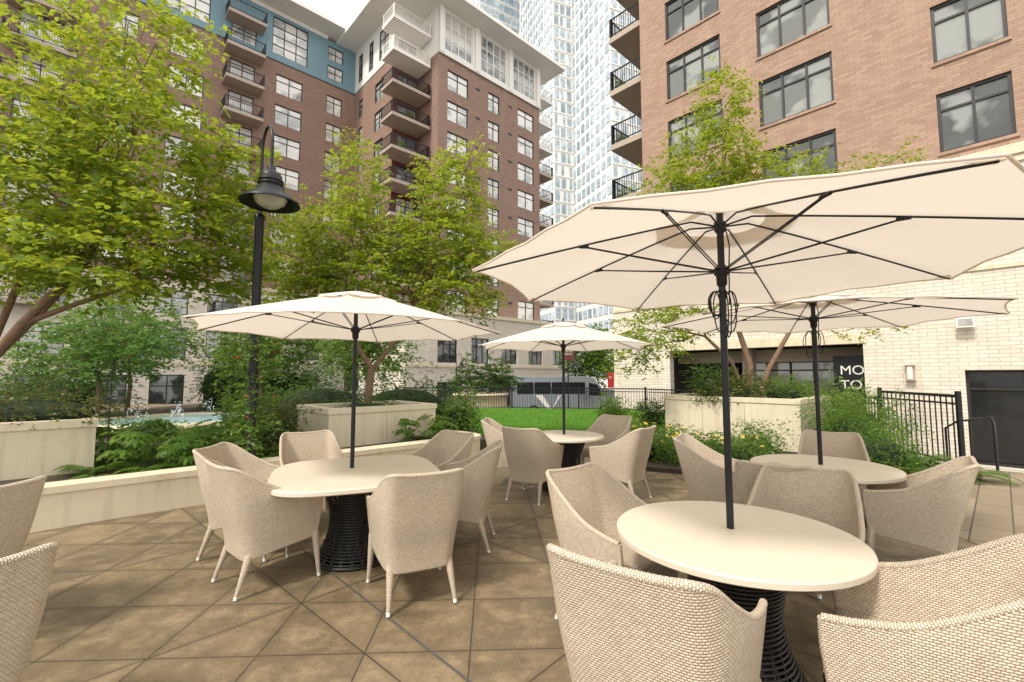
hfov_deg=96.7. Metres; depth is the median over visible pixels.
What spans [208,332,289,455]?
climbing vine
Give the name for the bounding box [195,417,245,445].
fatsia shrub
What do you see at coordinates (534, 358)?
window
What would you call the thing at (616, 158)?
windows
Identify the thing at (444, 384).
window
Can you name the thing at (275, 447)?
fern
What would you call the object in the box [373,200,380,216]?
window
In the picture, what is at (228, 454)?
chair
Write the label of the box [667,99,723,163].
window
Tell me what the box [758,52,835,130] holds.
window
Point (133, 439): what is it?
fatsia shrub
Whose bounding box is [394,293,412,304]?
window
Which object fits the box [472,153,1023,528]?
umbrella
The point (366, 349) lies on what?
tree
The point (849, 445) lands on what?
chair
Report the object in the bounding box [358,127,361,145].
window
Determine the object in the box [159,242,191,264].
window
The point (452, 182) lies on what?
window
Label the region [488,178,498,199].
window
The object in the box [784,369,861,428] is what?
shrub
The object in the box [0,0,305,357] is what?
tree
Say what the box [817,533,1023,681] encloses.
chair
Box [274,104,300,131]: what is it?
window
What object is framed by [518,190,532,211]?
window
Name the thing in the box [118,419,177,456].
fatsia shrub
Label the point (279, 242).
window
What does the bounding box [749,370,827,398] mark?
shrub
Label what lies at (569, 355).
sign
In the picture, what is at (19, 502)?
chair
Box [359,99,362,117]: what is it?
window
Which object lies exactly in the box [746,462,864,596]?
chair
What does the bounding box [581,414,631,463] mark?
chair
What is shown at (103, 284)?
window
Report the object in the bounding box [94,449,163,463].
fern
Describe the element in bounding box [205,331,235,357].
window
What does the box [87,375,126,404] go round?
window
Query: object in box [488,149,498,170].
window
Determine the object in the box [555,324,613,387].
tree
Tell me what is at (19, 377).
window
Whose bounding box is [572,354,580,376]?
street lamp
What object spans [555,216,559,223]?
window
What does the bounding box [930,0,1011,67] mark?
window
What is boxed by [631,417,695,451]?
flowering plant
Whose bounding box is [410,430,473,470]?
chair
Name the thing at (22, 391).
shrub
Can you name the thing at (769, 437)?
shrub
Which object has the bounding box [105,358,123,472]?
plant hook
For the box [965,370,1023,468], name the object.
door
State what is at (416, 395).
shrub
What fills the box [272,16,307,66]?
window
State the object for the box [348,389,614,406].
street
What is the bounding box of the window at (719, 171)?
[670,168,723,191]
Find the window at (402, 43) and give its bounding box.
[399,39,416,56]
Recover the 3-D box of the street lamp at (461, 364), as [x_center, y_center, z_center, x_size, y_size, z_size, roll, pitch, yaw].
[-3.586,3.020,31.892,0.749,4.386,0.647,-3,-5,33]
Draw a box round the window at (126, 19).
[111,6,139,38]
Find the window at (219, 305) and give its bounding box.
[207,294,237,312]
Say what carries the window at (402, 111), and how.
in the apartment building at (303, 80)
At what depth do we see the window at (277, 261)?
42.50 m
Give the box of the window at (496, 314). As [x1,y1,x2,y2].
[487,296,497,315]
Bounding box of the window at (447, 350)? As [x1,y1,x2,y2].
[437,340,456,362]
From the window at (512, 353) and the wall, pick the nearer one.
the wall
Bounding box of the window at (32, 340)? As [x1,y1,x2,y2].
[17,322,63,353]
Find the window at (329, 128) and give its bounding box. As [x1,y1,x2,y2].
[325,123,340,144]
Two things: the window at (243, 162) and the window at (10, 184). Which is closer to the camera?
the window at (10, 184)
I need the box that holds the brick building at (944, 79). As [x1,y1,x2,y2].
[609,0,1023,472]
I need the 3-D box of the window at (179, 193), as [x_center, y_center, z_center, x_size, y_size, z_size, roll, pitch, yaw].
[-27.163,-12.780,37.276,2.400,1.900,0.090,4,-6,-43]
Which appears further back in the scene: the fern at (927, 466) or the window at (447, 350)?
the window at (447, 350)
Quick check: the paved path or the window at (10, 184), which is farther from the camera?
the window at (10, 184)
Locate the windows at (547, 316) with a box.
[520,0,574,373]
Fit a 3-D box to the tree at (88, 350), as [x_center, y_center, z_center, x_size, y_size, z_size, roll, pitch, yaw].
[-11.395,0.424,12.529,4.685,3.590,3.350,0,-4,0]
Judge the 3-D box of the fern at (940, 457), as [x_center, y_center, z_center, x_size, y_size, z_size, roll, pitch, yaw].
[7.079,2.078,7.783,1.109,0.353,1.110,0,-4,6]
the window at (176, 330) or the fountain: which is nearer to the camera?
the fountain
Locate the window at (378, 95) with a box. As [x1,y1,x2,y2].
[375,78,383,102]
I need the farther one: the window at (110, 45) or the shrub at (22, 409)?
the window at (110, 45)
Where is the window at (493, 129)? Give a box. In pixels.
[488,121,498,142]
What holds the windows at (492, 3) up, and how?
in the tower at (506, 13)
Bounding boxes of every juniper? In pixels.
[446,350,487,392]
[469,351,510,393]
[482,355,528,393]
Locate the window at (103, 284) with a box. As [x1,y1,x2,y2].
[93,284,131,310]
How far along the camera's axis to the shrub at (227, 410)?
8.36 m
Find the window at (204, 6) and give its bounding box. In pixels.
[163,0,210,23]
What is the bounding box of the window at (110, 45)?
[109,45,136,74]
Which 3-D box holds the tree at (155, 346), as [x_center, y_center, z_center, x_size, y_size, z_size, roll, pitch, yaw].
[-13.068,0.128,15.463,5.202,4.615,3.890,0,-4,0]
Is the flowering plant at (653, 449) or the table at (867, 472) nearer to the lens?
the table at (867, 472)
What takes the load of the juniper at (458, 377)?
in the round planter at (492, 399)
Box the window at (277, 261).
[268,261,293,279]
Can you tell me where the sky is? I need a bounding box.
[298,0,366,26]
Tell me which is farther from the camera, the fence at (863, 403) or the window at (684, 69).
the window at (684, 69)
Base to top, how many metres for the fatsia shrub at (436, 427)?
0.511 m
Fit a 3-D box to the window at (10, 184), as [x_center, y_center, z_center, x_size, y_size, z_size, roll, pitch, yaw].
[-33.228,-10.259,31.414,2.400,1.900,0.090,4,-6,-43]
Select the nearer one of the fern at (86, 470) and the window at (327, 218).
the fern at (86, 470)
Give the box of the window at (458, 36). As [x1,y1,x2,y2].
[445,12,472,64]
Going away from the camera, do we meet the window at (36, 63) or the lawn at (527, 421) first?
the lawn at (527, 421)
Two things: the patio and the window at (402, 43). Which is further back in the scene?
the window at (402, 43)
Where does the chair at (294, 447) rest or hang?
on the patio
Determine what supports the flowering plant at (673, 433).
on the flower bed at (663, 466)
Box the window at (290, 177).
[275,166,298,190]
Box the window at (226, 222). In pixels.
[224,222,246,244]
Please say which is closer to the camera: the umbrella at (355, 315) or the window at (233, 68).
the umbrella at (355, 315)
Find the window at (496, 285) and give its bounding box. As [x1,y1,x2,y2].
[487,277,498,286]
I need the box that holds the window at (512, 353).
[502,349,515,363]
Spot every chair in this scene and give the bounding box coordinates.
[0,475,46,557]
[0,542,58,681]
[192,442,279,561]
[204,459,323,600]
[279,430,345,512]
[365,468,463,616]
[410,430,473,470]
[444,439,503,552]
[481,417,528,488]
[502,426,563,505]
[545,462,678,619]
[546,543,767,681]
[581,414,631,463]
[589,425,655,497]
[672,433,738,503]
[735,460,821,598]
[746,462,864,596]
[798,430,869,500]
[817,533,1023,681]
[861,456,979,553]
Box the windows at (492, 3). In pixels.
[471,0,519,33]
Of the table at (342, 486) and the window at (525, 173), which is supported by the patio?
the table at (342, 486)
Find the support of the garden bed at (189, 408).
on the patio
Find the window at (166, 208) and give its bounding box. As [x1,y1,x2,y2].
[160,205,196,229]
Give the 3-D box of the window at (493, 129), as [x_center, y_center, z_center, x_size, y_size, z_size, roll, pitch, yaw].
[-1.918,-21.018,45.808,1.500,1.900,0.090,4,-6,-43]
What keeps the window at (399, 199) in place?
in the apartment building at (303, 80)
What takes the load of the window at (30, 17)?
in the apartment building at (303, 80)
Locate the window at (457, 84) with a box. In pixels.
[447,70,467,98]
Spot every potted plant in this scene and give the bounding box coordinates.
[613,77,623,89]
[615,130,625,141]
[617,187,627,197]
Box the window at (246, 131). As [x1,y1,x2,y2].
[226,122,251,146]
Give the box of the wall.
[29,429,480,532]
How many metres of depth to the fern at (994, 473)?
6.59 m
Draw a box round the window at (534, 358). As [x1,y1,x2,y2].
[528,351,541,364]
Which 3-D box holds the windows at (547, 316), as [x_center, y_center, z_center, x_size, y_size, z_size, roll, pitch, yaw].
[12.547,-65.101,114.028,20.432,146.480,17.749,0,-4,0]
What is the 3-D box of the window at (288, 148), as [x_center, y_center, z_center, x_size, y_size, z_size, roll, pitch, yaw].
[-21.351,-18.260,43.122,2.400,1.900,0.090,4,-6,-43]
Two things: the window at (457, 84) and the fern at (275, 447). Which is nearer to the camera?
the fern at (275, 447)
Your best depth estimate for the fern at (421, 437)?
8.92 m
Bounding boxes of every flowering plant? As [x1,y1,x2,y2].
[617,413,650,431]
[630,424,676,462]
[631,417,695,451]
[651,425,737,466]
[698,428,778,460]
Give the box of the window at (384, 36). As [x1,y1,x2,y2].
[380,30,388,60]
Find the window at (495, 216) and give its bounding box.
[488,208,498,228]
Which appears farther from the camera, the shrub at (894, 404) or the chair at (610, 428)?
the shrub at (894, 404)
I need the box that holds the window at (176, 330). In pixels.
[152,328,186,356]
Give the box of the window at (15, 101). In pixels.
[11,92,61,127]
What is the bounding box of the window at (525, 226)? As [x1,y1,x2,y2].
[518,217,533,237]
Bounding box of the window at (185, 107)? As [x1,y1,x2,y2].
[166,100,201,129]
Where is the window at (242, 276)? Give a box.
[219,256,245,280]
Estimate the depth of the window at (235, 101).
40.63 m
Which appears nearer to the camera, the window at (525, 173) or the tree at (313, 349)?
the tree at (313, 349)
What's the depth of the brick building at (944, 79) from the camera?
15.56 m
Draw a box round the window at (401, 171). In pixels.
[396,166,414,184]
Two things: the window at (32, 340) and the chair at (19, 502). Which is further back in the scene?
the window at (32, 340)
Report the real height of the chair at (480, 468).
0.937 m
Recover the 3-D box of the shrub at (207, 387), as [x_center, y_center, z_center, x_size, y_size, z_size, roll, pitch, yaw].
[-10.935,1.118,17.425,3.454,2.926,2.342,0,-4,0]
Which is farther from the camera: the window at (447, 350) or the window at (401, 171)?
the window at (401, 171)
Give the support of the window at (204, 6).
in the apartment building at (303, 80)
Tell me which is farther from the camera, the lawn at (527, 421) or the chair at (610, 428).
the lawn at (527, 421)
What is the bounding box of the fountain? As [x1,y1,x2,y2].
[96,399,238,431]
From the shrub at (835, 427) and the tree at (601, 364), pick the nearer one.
the shrub at (835, 427)
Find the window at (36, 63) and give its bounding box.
[15,49,64,85]
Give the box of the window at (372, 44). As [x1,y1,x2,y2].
[369,41,373,71]
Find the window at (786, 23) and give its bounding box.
[755,0,831,60]
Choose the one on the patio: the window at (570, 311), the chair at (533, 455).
the chair at (533, 455)
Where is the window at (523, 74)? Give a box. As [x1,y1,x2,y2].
[513,56,534,100]
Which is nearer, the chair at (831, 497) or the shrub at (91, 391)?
the chair at (831, 497)
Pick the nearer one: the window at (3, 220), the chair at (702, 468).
the chair at (702, 468)
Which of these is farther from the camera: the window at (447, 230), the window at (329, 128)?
the window at (329, 128)
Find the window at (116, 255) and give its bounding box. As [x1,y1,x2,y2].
[97,240,124,257]
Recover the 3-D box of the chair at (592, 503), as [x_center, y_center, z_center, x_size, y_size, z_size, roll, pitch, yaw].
[0.620,1.333,2.939,0.644,0.937,0.695,3,-5,-38]
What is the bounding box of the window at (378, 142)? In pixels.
[374,138,381,160]
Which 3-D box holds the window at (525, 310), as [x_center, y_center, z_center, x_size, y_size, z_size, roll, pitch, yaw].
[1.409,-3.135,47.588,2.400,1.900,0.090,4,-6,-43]
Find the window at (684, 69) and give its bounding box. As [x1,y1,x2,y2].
[665,34,722,102]
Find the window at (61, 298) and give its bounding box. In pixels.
[21,278,66,305]
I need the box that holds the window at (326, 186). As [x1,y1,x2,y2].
[323,180,338,198]
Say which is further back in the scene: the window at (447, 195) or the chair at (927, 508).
the window at (447, 195)
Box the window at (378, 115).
[375,109,382,131]
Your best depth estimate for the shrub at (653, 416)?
11.65 m
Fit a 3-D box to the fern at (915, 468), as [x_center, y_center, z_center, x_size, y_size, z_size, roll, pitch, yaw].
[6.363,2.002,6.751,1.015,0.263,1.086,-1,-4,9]
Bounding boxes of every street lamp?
[238,125,299,456]
[456,353,465,391]
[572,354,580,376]
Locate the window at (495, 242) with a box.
[487,237,498,254]
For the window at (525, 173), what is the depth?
48.69 m
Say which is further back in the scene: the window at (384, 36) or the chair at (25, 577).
the window at (384, 36)
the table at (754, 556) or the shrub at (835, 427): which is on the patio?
the table at (754, 556)
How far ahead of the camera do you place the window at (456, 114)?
42.79 m
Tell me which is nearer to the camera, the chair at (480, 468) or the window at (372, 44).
the chair at (480, 468)
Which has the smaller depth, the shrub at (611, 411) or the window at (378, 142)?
the shrub at (611, 411)
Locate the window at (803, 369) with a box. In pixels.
[756,361,837,407]
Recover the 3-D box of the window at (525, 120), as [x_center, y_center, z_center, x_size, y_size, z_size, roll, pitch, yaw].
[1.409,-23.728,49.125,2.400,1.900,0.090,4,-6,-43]
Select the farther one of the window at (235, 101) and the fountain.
the window at (235, 101)
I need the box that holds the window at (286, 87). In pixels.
[275,74,302,102]
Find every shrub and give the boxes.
[0,349,144,416]
[0,373,103,414]
[0,374,168,429]
[94,426,141,464]
[96,431,171,471]
[100,412,195,437]
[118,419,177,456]
[153,424,225,461]
[156,435,214,466]
[167,424,222,446]
[180,333,263,409]
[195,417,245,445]
[212,388,290,445]
[214,346,336,406]
[228,392,321,454]
[257,350,402,431]
[264,383,321,412]
[326,391,403,407]
[335,358,467,419]
[391,418,425,441]
[414,414,458,436]
[436,383,485,433]
[591,390,632,423]
[626,394,667,432]
[679,354,742,402]
[680,366,786,403]
[731,416,796,456]
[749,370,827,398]
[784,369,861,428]
[794,385,908,441]
[808,378,927,451]
[837,413,949,473]
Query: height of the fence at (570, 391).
1.060 m
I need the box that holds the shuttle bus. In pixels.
[510,376,613,408]
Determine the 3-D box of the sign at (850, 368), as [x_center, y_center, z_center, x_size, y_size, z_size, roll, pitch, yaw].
[11.757,1.245,15.595,0.090,1.500,1.200,4,-6,-43]
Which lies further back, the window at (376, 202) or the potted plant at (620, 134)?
the window at (376, 202)
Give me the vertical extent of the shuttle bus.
2.720 m
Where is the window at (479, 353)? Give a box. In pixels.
[471,338,487,362]
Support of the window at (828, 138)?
in the brick building at (944, 79)
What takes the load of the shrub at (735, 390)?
on the planter at (706, 416)
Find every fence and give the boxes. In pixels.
[395,386,695,409]
[828,390,883,422]
[877,387,965,459]
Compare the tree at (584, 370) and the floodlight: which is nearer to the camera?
the floodlight
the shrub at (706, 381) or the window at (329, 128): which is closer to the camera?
the shrub at (706, 381)
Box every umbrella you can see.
[182,286,501,467]
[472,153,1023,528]
[478,318,654,433]
[661,293,1017,464]
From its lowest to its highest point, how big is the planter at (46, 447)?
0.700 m
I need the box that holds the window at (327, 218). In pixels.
[322,209,337,229]
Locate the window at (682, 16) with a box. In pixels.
[664,0,719,43]
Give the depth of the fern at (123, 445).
7.82 m
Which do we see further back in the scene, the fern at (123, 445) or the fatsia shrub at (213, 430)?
the fern at (123, 445)
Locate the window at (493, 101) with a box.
[488,92,498,114]
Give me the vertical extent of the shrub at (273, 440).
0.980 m
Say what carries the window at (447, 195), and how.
in the apartment building at (303, 80)
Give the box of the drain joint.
[302,549,471,681]
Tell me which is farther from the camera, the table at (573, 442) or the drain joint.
the table at (573, 442)
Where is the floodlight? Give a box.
[955,316,975,327]
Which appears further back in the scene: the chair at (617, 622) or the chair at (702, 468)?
the chair at (702, 468)
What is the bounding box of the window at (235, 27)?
[231,23,256,46]
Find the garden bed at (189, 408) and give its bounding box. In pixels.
[0,403,486,484]
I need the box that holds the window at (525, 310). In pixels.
[518,301,533,319]
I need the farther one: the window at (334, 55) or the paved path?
the window at (334, 55)
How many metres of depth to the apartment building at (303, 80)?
42.49 m
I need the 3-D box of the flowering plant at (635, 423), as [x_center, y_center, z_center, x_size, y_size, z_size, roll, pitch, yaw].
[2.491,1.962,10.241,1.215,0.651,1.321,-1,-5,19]
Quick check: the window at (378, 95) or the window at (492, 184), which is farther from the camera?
the window at (492, 184)
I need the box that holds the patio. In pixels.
[22,404,1023,681]
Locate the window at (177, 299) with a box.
[153,290,188,314]
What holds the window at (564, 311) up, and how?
in the tower at (546, 26)
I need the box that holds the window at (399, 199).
[396,197,414,216]
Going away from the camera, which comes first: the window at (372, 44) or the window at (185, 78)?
the window at (185, 78)
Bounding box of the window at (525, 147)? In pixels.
[518,135,532,158]
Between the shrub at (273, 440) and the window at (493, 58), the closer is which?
the shrub at (273, 440)
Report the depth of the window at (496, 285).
44.90 m
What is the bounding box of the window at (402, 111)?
[398,104,415,119]
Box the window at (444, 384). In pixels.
[437,382,461,402]
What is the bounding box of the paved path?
[959,473,1023,544]
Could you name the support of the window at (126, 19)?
in the apartment building at (303, 80)
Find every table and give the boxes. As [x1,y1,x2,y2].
[267,455,439,571]
[542,430,603,491]
[617,501,878,681]
[750,454,906,543]
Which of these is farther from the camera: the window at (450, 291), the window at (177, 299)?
the window at (450, 291)
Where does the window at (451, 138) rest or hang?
in the apartment building at (303, 80)
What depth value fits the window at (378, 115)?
43.93 m
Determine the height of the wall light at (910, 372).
0.490 m
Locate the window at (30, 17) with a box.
[18,9,66,49]
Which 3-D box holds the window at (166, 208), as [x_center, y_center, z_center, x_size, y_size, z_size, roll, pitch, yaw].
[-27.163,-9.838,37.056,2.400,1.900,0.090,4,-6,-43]
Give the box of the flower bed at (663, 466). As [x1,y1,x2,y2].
[646,431,936,474]
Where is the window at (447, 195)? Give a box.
[446,195,466,217]
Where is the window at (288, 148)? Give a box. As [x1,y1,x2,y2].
[274,134,299,160]
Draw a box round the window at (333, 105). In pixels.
[326,95,341,117]
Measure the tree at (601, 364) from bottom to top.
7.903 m
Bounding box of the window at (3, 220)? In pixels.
[3,220,51,239]
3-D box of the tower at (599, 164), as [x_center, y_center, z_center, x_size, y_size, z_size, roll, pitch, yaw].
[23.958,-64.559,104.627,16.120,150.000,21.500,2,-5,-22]
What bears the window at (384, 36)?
in the apartment building at (303, 80)
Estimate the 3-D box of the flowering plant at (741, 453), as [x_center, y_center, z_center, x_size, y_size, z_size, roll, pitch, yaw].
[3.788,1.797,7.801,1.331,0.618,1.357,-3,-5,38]
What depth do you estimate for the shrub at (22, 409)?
6.09 m
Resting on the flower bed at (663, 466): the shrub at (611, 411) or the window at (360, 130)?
the shrub at (611, 411)
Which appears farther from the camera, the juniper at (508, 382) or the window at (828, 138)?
the juniper at (508, 382)
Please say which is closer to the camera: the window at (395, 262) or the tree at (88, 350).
the tree at (88, 350)
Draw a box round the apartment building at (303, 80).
[0,0,566,405]
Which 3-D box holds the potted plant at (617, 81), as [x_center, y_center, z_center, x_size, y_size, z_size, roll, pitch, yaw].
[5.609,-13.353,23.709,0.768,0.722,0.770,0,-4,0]
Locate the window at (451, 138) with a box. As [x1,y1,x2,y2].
[447,131,466,155]
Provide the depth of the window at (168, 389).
35.66 m
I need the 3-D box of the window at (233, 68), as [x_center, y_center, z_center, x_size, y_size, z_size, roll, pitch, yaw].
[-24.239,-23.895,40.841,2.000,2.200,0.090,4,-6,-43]
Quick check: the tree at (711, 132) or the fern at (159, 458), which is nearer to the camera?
the fern at (159, 458)
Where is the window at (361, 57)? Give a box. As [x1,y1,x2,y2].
[359,54,362,82]
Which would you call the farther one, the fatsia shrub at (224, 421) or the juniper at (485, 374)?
the juniper at (485, 374)
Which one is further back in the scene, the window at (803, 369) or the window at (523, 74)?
the window at (523, 74)
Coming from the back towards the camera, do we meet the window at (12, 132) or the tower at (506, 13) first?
the tower at (506, 13)
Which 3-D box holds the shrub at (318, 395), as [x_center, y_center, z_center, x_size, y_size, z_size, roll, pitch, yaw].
[-4.599,1.141,10.549,4.022,1.856,2.089,0,-4,0]
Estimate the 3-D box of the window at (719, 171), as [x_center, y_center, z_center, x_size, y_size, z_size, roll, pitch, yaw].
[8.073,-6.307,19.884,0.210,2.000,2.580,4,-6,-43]
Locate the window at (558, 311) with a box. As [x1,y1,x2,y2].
[556,309,560,318]
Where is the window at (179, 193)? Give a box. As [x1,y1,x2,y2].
[162,169,197,198]
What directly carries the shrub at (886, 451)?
on the flower bed at (663, 466)
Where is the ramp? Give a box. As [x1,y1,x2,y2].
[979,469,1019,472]
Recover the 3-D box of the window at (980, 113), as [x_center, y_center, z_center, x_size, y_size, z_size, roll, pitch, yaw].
[13.890,-6.771,13.665,0.210,2.000,1.720,4,-6,-43]
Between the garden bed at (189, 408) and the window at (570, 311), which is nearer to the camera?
the garden bed at (189, 408)
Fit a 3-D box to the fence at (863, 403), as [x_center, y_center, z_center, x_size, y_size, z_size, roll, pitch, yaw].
[8.275,1.827,11.045,0.062,1.160,2.643,-1,-4,15]
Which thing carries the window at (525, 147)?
in the apartment building at (303, 80)
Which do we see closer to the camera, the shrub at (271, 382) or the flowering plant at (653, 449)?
the flowering plant at (653, 449)
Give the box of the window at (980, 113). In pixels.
[936,71,1019,156]
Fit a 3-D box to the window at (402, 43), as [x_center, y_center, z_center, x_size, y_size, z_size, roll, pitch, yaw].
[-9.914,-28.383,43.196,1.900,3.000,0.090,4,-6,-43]
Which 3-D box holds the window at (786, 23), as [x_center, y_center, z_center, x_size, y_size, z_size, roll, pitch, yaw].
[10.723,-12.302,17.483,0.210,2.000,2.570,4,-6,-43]
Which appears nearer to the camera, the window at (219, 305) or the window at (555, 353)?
the window at (219, 305)
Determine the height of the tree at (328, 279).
5.805 m
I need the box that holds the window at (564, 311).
[562,309,566,319]
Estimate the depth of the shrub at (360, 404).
9.13 m
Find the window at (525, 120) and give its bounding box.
[518,109,532,132]
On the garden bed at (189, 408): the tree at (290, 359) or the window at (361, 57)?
the tree at (290, 359)
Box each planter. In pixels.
[0,414,98,480]
[296,400,436,447]
[452,392,507,407]
[664,393,831,451]
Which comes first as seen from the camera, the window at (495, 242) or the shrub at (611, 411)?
the shrub at (611, 411)
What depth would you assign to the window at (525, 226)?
48.24 m
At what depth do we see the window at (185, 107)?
37.92 m
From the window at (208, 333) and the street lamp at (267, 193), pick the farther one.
the window at (208, 333)
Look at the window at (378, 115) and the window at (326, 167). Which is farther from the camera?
the window at (326, 167)
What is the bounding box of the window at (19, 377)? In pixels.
[15,375,61,382]
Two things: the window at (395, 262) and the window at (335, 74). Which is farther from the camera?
the window at (335, 74)
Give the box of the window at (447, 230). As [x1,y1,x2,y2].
[446,230,465,247]
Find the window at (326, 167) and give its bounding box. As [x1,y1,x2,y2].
[324,151,339,173]
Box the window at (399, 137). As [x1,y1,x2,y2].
[397,136,415,151]
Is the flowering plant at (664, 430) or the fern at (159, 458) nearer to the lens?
the fern at (159, 458)
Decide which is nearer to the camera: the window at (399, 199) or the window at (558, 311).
the window at (399, 199)
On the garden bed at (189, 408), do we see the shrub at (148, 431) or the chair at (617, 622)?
the shrub at (148, 431)
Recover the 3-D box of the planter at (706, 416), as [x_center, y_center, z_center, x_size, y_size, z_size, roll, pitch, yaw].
[5.552,1.836,10.757,2.439,1.100,2.899,4,-6,-43]
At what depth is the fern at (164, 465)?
5.94 m
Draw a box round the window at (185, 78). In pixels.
[168,65,203,97]
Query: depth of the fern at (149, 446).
7.67 m
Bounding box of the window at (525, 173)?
[518,162,532,184]
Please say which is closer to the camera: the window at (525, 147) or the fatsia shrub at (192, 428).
the fatsia shrub at (192, 428)
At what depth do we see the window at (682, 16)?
20.76 m
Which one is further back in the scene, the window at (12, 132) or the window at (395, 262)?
the window at (395, 262)
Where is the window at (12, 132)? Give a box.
[8,132,55,164]
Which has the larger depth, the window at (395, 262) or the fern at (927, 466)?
the window at (395, 262)
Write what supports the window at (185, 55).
in the apartment building at (303, 80)
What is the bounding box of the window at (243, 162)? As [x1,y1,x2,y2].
[224,160,250,178]
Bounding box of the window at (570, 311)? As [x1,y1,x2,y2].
[569,309,572,319]
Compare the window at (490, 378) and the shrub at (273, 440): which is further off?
the window at (490, 378)
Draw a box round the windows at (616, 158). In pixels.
[573,0,641,373]
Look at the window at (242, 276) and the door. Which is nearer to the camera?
the door
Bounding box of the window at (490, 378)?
[489,378,510,405]
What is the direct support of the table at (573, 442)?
on the patio
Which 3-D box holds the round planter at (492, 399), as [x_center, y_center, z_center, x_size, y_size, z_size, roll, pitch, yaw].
[-1.600,2.981,23.142,2.840,0.660,2.840,0,-4,0]
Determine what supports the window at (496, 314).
in the apartment building at (303, 80)
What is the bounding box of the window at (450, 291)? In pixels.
[445,290,465,311]
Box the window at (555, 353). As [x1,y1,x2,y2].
[553,351,561,364]
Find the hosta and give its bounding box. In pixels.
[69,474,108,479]
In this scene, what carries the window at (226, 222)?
in the apartment building at (303, 80)
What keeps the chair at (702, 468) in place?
on the patio
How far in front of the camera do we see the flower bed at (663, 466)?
7.53 m
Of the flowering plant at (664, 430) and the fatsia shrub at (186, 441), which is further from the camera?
the flowering plant at (664, 430)
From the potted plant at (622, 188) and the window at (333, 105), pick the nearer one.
the potted plant at (622, 188)
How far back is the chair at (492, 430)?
6.41 m
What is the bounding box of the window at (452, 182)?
[449,164,466,187]
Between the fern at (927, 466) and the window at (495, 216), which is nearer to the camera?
the fern at (927, 466)
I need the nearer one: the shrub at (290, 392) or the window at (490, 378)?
the shrub at (290, 392)
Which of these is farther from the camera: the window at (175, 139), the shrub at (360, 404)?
the window at (175, 139)
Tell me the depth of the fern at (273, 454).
6.81 m
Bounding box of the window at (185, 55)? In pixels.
[170,32,204,58]
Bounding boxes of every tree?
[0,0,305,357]
[0,292,198,416]
[27,282,213,412]
[199,290,314,412]
[239,126,520,402]
[287,288,400,390]
[309,339,426,389]
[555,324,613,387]
[577,322,613,383]
[604,55,930,397]
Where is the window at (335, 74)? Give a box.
[327,65,342,83]
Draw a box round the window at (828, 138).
[762,129,837,179]
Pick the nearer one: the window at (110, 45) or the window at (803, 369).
the window at (803, 369)
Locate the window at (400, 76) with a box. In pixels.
[399,74,416,87]
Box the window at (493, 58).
[481,35,505,83]
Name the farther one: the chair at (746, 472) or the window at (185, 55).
the window at (185, 55)
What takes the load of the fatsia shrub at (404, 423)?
on the garden bed at (189, 408)
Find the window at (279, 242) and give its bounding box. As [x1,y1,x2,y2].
[270,228,296,251]
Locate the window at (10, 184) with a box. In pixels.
[4,176,55,204]
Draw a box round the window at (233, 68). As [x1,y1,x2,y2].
[229,58,254,81]
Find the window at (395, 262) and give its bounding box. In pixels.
[395,262,413,281]
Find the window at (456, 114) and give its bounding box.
[447,100,467,127]
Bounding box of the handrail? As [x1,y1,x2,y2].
[944,417,999,470]
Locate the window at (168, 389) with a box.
[148,375,183,403]
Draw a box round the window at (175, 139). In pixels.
[164,134,196,160]
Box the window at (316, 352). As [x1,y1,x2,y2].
[295,339,318,359]
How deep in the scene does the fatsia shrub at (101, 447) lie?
6.32 m
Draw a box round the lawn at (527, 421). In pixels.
[462,408,665,435]
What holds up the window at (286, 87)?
in the apartment building at (303, 80)
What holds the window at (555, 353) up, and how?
in the apartment building at (303, 80)
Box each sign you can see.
[565,350,574,408]
[608,373,613,387]
[833,355,865,399]
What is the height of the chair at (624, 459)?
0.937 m
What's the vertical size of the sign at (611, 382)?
1.100 m
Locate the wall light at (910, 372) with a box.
[904,365,915,380]
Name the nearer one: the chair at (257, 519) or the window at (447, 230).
the chair at (257, 519)
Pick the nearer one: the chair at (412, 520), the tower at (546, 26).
the chair at (412, 520)
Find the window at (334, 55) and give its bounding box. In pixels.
[328,46,342,64]
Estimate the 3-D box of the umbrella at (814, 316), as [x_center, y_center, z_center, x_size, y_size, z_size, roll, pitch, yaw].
[2.900,0.698,4.310,2.598,2.410,2.598,4,-6,-44]
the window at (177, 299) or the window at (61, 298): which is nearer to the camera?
the window at (61, 298)
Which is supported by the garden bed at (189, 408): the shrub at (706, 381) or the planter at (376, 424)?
the planter at (376, 424)
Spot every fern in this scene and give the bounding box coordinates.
[52,461,140,477]
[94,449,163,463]
[105,441,156,447]
[107,460,195,474]
[121,439,176,451]
[139,455,193,466]
[257,450,278,457]
[264,444,278,455]
[401,432,435,440]
[897,464,985,485]
[904,453,932,464]
[904,458,983,479]
[906,453,953,463]
[976,467,1023,486]
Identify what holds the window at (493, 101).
in the apartment building at (303, 80)
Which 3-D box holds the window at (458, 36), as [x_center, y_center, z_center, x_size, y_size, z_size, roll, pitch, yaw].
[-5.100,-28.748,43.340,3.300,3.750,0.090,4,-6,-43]
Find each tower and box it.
[470,0,519,34]
[520,0,576,375]
[573,0,642,389]
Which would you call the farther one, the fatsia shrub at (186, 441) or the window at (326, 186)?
the window at (326, 186)
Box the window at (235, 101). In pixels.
[228,90,253,114]

